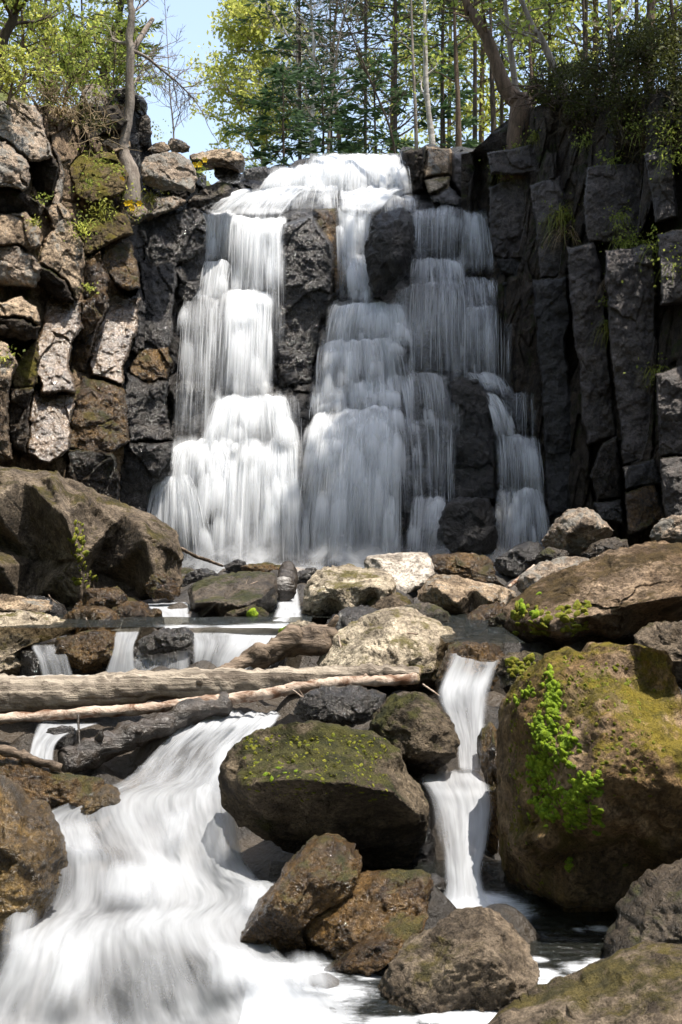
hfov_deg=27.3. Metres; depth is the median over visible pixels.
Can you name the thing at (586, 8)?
conifer
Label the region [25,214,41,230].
grass tuft
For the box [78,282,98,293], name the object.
plant
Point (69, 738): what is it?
stone
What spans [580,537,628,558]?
stone
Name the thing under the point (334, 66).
bare tree
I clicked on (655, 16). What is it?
broadleaf tree
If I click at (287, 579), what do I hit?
stone
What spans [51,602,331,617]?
water
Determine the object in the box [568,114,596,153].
plant
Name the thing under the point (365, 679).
stick
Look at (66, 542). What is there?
boulder
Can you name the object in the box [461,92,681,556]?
cliff
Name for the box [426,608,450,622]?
stone
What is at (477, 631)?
water
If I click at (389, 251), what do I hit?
boulder
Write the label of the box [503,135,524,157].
grass tuft
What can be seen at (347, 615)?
stone
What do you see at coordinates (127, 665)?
water
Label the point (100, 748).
log
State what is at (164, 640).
stone
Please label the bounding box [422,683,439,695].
stick
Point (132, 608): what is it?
stone
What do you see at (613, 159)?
plant
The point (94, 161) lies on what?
plant
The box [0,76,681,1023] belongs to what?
ground
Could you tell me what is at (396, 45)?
conifer
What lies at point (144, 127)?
boulder
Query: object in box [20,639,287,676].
waterfall
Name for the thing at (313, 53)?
bare tree
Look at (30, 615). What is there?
stick
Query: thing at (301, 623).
stone
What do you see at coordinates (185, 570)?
stone
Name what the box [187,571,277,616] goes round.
boulder
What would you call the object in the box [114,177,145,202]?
plant
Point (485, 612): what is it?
stone
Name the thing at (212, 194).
boulder
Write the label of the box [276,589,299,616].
water
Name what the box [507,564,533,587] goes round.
stick
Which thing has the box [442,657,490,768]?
water
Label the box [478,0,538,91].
tree
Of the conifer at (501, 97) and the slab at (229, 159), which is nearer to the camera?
the slab at (229, 159)
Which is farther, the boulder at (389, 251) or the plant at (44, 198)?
the boulder at (389, 251)
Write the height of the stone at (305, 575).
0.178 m
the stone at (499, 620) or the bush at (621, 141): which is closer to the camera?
the stone at (499, 620)
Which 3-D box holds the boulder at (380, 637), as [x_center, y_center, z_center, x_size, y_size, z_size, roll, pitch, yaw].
[0.286,0.869,8.682,0.879,0.544,0.978,0,0,0]
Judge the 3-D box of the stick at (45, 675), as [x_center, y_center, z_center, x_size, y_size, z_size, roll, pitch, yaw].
[-1.442,1.002,8.274,2.458,0.133,0.076,0,0,-1]
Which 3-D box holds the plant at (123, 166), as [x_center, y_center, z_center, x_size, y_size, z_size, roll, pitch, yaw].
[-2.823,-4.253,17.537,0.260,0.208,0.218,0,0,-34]
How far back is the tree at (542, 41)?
19.64 m
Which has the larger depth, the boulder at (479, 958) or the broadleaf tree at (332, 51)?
the broadleaf tree at (332, 51)
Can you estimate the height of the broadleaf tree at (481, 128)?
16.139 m
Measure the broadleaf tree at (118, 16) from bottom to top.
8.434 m
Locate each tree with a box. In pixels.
[0,0,67,92]
[0,0,103,109]
[0,0,111,108]
[10,0,162,104]
[45,0,171,90]
[101,0,226,206]
[135,0,203,137]
[180,0,341,170]
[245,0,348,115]
[246,0,351,157]
[276,0,375,154]
[276,0,378,157]
[282,0,416,141]
[317,0,470,154]
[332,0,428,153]
[379,1,498,154]
[382,0,448,148]
[409,0,446,144]
[414,0,556,142]
[428,0,478,146]
[435,0,531,180]
[444,0,599,131]
[474,0,538,132]
[475,0,566,95]
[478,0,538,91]
[498,0,665,92]
[508,0,543,105]
[523,0,681,94]
[546,0,619,80]
[581,0,681,86]
[588,0,642,92]
[643,0,681,91]
[646,0,681,73]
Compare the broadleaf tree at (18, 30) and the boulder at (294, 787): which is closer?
the boulder at (294, 787)
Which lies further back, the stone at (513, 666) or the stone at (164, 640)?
the stone at (164, 640)
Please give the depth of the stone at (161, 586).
10.94 m
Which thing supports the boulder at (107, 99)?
on the cliff at (96, 390)
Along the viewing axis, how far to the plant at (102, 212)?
17.02 m
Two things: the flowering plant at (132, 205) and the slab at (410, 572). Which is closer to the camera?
the slab at (410, 572)
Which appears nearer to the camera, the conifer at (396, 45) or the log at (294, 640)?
the log at (294, 640)
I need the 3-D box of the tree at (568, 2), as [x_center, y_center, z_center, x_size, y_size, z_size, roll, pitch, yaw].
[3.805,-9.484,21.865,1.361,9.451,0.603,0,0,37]
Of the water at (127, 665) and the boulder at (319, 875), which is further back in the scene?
the water at (127, 665)
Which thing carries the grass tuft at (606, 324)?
on the cliff at (601, 434)
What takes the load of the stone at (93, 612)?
on the ground
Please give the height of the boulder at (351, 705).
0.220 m
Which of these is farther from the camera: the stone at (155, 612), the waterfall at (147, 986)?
the stone at (155, 612)
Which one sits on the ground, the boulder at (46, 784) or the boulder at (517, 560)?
the boulder at (517, 560)
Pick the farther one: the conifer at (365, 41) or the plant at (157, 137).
the conifer at (365, 41)
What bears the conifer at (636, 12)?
on the ground
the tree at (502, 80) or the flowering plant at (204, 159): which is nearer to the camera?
the flowering plant at (204, 159)
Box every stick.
[0,672,419,724]
[0,745,61,771]
[11,609,38,620]
[16,674,88,677]
[77,714,79,743]
[181,547,223,566]
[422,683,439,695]
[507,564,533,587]
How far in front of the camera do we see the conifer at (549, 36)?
38.09 m
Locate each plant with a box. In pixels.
[0,344,24,366]
[33,191,53,204]
[67,210,111,248]
[68,169,109,194]
[77,140,114,173]
[77,184,126,235]
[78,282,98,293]
[104,162,124,175]
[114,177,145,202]
[118,196,151,220]
[135,183,169,214]
[151,119,172,143]
[191,157,214,181]
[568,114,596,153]
[594,146,629,171]
[596,218,647,251]
[603,195,640,235]
[616,99,647,154]
[621,234,681,288]
[628,218,661,265]
[637,104,681,157]
[643,135,681,179]
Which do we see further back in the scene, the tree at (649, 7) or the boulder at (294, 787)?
the tree at (649, 7)
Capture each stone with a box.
[26,595,66,614]
[46,725,76,749]
[62,605,119,635]
[74,586,127,608]
[76,784,122,823]
[112,597,138,609]
[114,601,149,631]
[138,627,193,654]
[145,573,180,600]
[146,608,162,629]
[147,142,169,153]
[168,138,189,152]
[181,567,193,573]
[183,568,217,583]
[224,559,246,572]
[224,604,268,616]
[241,562,280,571]
[277,561,298,601]
[278,620,313,631]
[297,567,316,583]
[324,916,422,976]
[326,604,378,629]
[363,592,411,609]
[405,602,450,616]
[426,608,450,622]
[429,873,446,892]
[466,602,504,619]
[488,613,505,627]
[496,651,542,693]
[536,547,568,563]
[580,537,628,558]
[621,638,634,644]
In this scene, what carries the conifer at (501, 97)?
on the ground
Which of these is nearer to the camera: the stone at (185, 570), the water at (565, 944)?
the water at (565, 944)
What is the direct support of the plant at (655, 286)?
on the cliff at (601, 434)
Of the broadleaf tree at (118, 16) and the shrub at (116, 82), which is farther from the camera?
the broadleaf tree at (118, 16)
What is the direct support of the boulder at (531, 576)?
on the ground
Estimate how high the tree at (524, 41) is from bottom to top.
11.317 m
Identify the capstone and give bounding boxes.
[109,87,147,112]
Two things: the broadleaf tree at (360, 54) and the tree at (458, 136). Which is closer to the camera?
the tree at (458, 136)
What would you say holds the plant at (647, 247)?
on the cliff at (601, 434)
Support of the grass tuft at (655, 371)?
on the cliff at (601, 434)
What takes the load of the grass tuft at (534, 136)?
on the cliff at (601, 434)
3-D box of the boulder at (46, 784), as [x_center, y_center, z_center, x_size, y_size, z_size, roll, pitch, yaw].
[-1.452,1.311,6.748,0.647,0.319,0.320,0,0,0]
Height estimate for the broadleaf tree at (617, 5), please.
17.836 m
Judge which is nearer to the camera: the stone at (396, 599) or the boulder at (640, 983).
the boulder at (640, 983)
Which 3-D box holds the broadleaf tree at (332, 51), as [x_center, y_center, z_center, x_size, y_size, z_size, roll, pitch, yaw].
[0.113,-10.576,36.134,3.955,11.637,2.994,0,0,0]
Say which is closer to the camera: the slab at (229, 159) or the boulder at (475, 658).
the boulder at (475, 658)
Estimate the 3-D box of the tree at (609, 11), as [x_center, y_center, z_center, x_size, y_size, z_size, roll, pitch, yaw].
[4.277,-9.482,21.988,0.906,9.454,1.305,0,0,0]
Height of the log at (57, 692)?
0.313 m
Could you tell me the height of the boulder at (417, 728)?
0.434 m
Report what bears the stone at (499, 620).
in the water at (477, 631)
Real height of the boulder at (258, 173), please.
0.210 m
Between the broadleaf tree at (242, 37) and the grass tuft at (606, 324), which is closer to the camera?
the grass tuft at (606, 324)
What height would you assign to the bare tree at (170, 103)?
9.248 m
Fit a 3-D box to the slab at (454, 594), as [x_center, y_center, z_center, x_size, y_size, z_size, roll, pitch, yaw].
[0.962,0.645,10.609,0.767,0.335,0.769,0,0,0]
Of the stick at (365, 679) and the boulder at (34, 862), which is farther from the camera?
the stick at (365, 679)
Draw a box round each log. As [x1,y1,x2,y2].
[0,663,420,713]
[57,691,232,773]
[217,615,338,668]
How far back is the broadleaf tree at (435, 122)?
51.69 m
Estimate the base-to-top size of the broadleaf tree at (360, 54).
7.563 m
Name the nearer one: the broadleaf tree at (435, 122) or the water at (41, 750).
the water at (41, 750)
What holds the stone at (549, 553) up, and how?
on the ground
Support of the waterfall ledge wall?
on the ground
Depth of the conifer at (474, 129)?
31.96 m
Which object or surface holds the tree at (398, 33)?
on the ground
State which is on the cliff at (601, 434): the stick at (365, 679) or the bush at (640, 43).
the bush at (640, 43)
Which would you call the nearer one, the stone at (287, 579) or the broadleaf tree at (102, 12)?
the stone at (287, 579)
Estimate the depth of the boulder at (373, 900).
5.15 m
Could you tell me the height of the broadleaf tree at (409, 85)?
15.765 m
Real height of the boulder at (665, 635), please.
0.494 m
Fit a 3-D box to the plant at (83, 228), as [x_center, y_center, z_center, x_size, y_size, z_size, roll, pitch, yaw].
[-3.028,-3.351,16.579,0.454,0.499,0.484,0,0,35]
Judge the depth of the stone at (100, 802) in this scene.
6.53 m
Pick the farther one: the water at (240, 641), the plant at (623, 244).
the plant at (623, 244)
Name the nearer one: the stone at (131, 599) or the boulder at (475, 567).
the stone at (131, 599)
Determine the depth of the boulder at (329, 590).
10.58 m
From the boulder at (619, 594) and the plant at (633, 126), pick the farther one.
the plant at (633, 126)
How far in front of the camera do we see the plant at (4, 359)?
14.40 m
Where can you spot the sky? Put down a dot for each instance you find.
(195, 132)
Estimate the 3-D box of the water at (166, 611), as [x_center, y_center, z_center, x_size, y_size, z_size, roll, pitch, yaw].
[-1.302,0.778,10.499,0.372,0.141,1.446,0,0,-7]
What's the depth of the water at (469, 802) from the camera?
6.24 m
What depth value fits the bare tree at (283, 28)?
39.96 m
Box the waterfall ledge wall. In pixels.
[167,144,544,572]
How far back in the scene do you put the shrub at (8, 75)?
15.60 m
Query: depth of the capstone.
18.51 m
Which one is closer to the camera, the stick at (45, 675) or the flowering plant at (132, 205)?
the stick at (45, 675)
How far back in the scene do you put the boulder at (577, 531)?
12.76 m
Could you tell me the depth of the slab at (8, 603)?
10.09 m
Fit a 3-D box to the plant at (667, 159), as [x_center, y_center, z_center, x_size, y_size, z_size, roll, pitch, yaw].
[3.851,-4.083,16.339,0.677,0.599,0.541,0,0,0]
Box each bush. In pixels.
[16,54,141,157]
[491,0,681,151]
[537,78,681,171]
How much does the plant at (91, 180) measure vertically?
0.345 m
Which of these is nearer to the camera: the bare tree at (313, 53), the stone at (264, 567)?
the stone at (264, 567)
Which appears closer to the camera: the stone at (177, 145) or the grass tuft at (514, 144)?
the stone at (177, 145)
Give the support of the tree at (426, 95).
on the ground
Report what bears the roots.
hanging from the cliff at (601, 434)
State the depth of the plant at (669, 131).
16.62 m
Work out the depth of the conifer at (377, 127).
41.92 m
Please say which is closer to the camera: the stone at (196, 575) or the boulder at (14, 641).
the boulder at (14, 641)
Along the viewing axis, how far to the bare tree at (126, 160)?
18.12 m
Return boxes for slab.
[0,594,52,612]
[189,149,244,172]
[364,552,434,593]
[417,574,515,613]
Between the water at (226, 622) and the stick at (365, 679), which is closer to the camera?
the stick at (365, 679)
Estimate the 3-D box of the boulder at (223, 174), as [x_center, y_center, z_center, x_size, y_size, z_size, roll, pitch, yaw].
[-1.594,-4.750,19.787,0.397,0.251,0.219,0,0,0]
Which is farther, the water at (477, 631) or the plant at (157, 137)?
the plant at (157, 137)
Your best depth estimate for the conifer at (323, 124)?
29.83 m
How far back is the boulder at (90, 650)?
8.82 m
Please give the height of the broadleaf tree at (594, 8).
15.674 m
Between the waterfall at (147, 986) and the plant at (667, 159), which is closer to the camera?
the waterfall at (147, 986)
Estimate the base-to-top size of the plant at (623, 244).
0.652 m
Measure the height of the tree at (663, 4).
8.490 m
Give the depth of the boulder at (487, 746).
6.64 m
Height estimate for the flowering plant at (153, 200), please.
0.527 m
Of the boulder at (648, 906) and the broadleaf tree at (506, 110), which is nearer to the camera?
the boulder at (648, 906)
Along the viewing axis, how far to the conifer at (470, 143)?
28.82 m
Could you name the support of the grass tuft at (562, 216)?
on the cliff at (601, 434)
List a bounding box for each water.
[0,617,311,627]
[0,710,335,1023]
[31,722,95,759]
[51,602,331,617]
[110,630,137,671]
[149,602,187,628]
[194,616,288,669]
[239,860,617,1023]
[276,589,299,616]
[426,770,493,908]
[440,614,524,643]
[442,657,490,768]
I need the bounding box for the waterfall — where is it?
[155,153,537,561]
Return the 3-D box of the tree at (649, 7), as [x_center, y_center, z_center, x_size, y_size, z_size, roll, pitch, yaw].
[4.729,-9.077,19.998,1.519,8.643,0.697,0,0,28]
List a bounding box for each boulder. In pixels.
[0,466,183,607]
[0,610,76,675]
[0,755,103,818]
[0,774,68,968]
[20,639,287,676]
[53,627,126,672]
[79,84,112,106]
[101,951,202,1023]
[136,114,151,146]
[141,151,197,192]
[187,182,232,208]
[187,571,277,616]
[214,167,241,183]
[218,720,428,866]
[240,833,362,956]
[243,166,269,180]
[293,685,385,726]
[301,563,395,624]
[303,868,433,958]
[317,606,454,691]
[364,207,414,296]
[369,691,459,777]
[377,906,539,1014]
[412,814,436,862]
[430,552,503,585]
[435,641,504,701]
[436,496,498,555]
[477,722,498,854]
[488,940,681,1023]
[494,541,543,576]
[496,642,681,911]
[502,540,681,648]
[516,556,588,592]
[541,507,612,555]
[603,858,681,958]
[634,621,681,689]
[649,515,681,542]
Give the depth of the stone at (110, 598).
11.04 m
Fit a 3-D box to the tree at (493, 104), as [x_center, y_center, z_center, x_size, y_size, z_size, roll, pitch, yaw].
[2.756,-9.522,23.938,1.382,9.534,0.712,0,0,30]
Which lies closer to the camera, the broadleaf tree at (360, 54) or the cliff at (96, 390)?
the cliff at (96, 390)
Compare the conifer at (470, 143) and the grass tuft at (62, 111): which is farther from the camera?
the conifer at (470, 143)
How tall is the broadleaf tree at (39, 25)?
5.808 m
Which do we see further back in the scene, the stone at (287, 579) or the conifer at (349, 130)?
the conifer at (349, 130)
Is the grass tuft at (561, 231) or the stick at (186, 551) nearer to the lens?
the stick at (186, 551)
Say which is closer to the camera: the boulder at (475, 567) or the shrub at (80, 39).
the boulder at (475, 567)
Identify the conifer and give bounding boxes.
[220,0,366,159]
[242,62,319,173]
[273,0,466,153]
[273,1,401,154]
[287,60,367,166]
[288,0,493,151]
[329,48,414,154]
[355,0,536,146]
[407,0,562,147]
[411,40,483,148]
[436,0,579,124]
[459,0,627,73]
[495,0,587,53]
[634,0,680,90]
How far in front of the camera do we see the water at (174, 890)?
5.57 m
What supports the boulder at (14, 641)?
on the ground
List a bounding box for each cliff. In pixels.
[0,99,205,523]
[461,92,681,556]
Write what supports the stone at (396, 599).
on the ground
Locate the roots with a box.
[502,79,565,124]
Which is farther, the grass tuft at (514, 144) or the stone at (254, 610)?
the grass tuft at (514, 144)
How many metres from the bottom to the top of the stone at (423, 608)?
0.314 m
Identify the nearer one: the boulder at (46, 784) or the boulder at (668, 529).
the boulder at (46, 784)
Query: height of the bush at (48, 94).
1.228 m
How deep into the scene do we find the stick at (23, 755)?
6.70 m
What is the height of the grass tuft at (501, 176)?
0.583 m
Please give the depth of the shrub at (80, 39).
18.05 m
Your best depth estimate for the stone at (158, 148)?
18.64 m
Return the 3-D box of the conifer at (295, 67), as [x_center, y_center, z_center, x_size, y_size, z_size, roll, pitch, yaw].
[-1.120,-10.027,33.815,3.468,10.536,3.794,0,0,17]
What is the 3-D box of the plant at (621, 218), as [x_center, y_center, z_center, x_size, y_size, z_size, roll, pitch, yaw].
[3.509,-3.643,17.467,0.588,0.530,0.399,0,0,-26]
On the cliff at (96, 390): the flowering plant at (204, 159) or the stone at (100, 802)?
the flowering plant at (204, 159)
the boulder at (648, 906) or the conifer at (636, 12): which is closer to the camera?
the boulder at (648, 906)
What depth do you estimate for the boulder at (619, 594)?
8.94 m
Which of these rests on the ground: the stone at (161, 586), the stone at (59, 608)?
the stone at (59, 608)
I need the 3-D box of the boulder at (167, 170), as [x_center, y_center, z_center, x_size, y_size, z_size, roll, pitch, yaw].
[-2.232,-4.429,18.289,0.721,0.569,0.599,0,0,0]
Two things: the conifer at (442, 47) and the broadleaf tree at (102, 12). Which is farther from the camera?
the conifer at (442, 47)
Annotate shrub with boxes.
[0,38,47,108]
[28,14,120,112]
[66,7,169,104]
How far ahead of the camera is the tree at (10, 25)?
18.97 m
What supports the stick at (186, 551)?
on the ground
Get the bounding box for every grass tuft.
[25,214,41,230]
[48,102,72,121]
[478,160,522,186]
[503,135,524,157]
[518,117,540,144]
[533,193,574,247]
[533,212,580,262]
[589,316,608,351]
[623,352,667,391]
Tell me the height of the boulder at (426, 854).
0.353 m
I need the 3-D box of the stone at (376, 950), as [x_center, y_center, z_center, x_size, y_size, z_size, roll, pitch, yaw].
[0.116,1.538,4.977,0.356,0.172,0.260,0,0,0]
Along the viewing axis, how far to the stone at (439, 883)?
5.47 m
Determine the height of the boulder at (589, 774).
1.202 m
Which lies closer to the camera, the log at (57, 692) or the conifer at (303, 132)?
the log at (57, 692)
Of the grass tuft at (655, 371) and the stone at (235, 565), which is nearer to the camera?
the stone at (235, 565)
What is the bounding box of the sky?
[0,0,681,184]

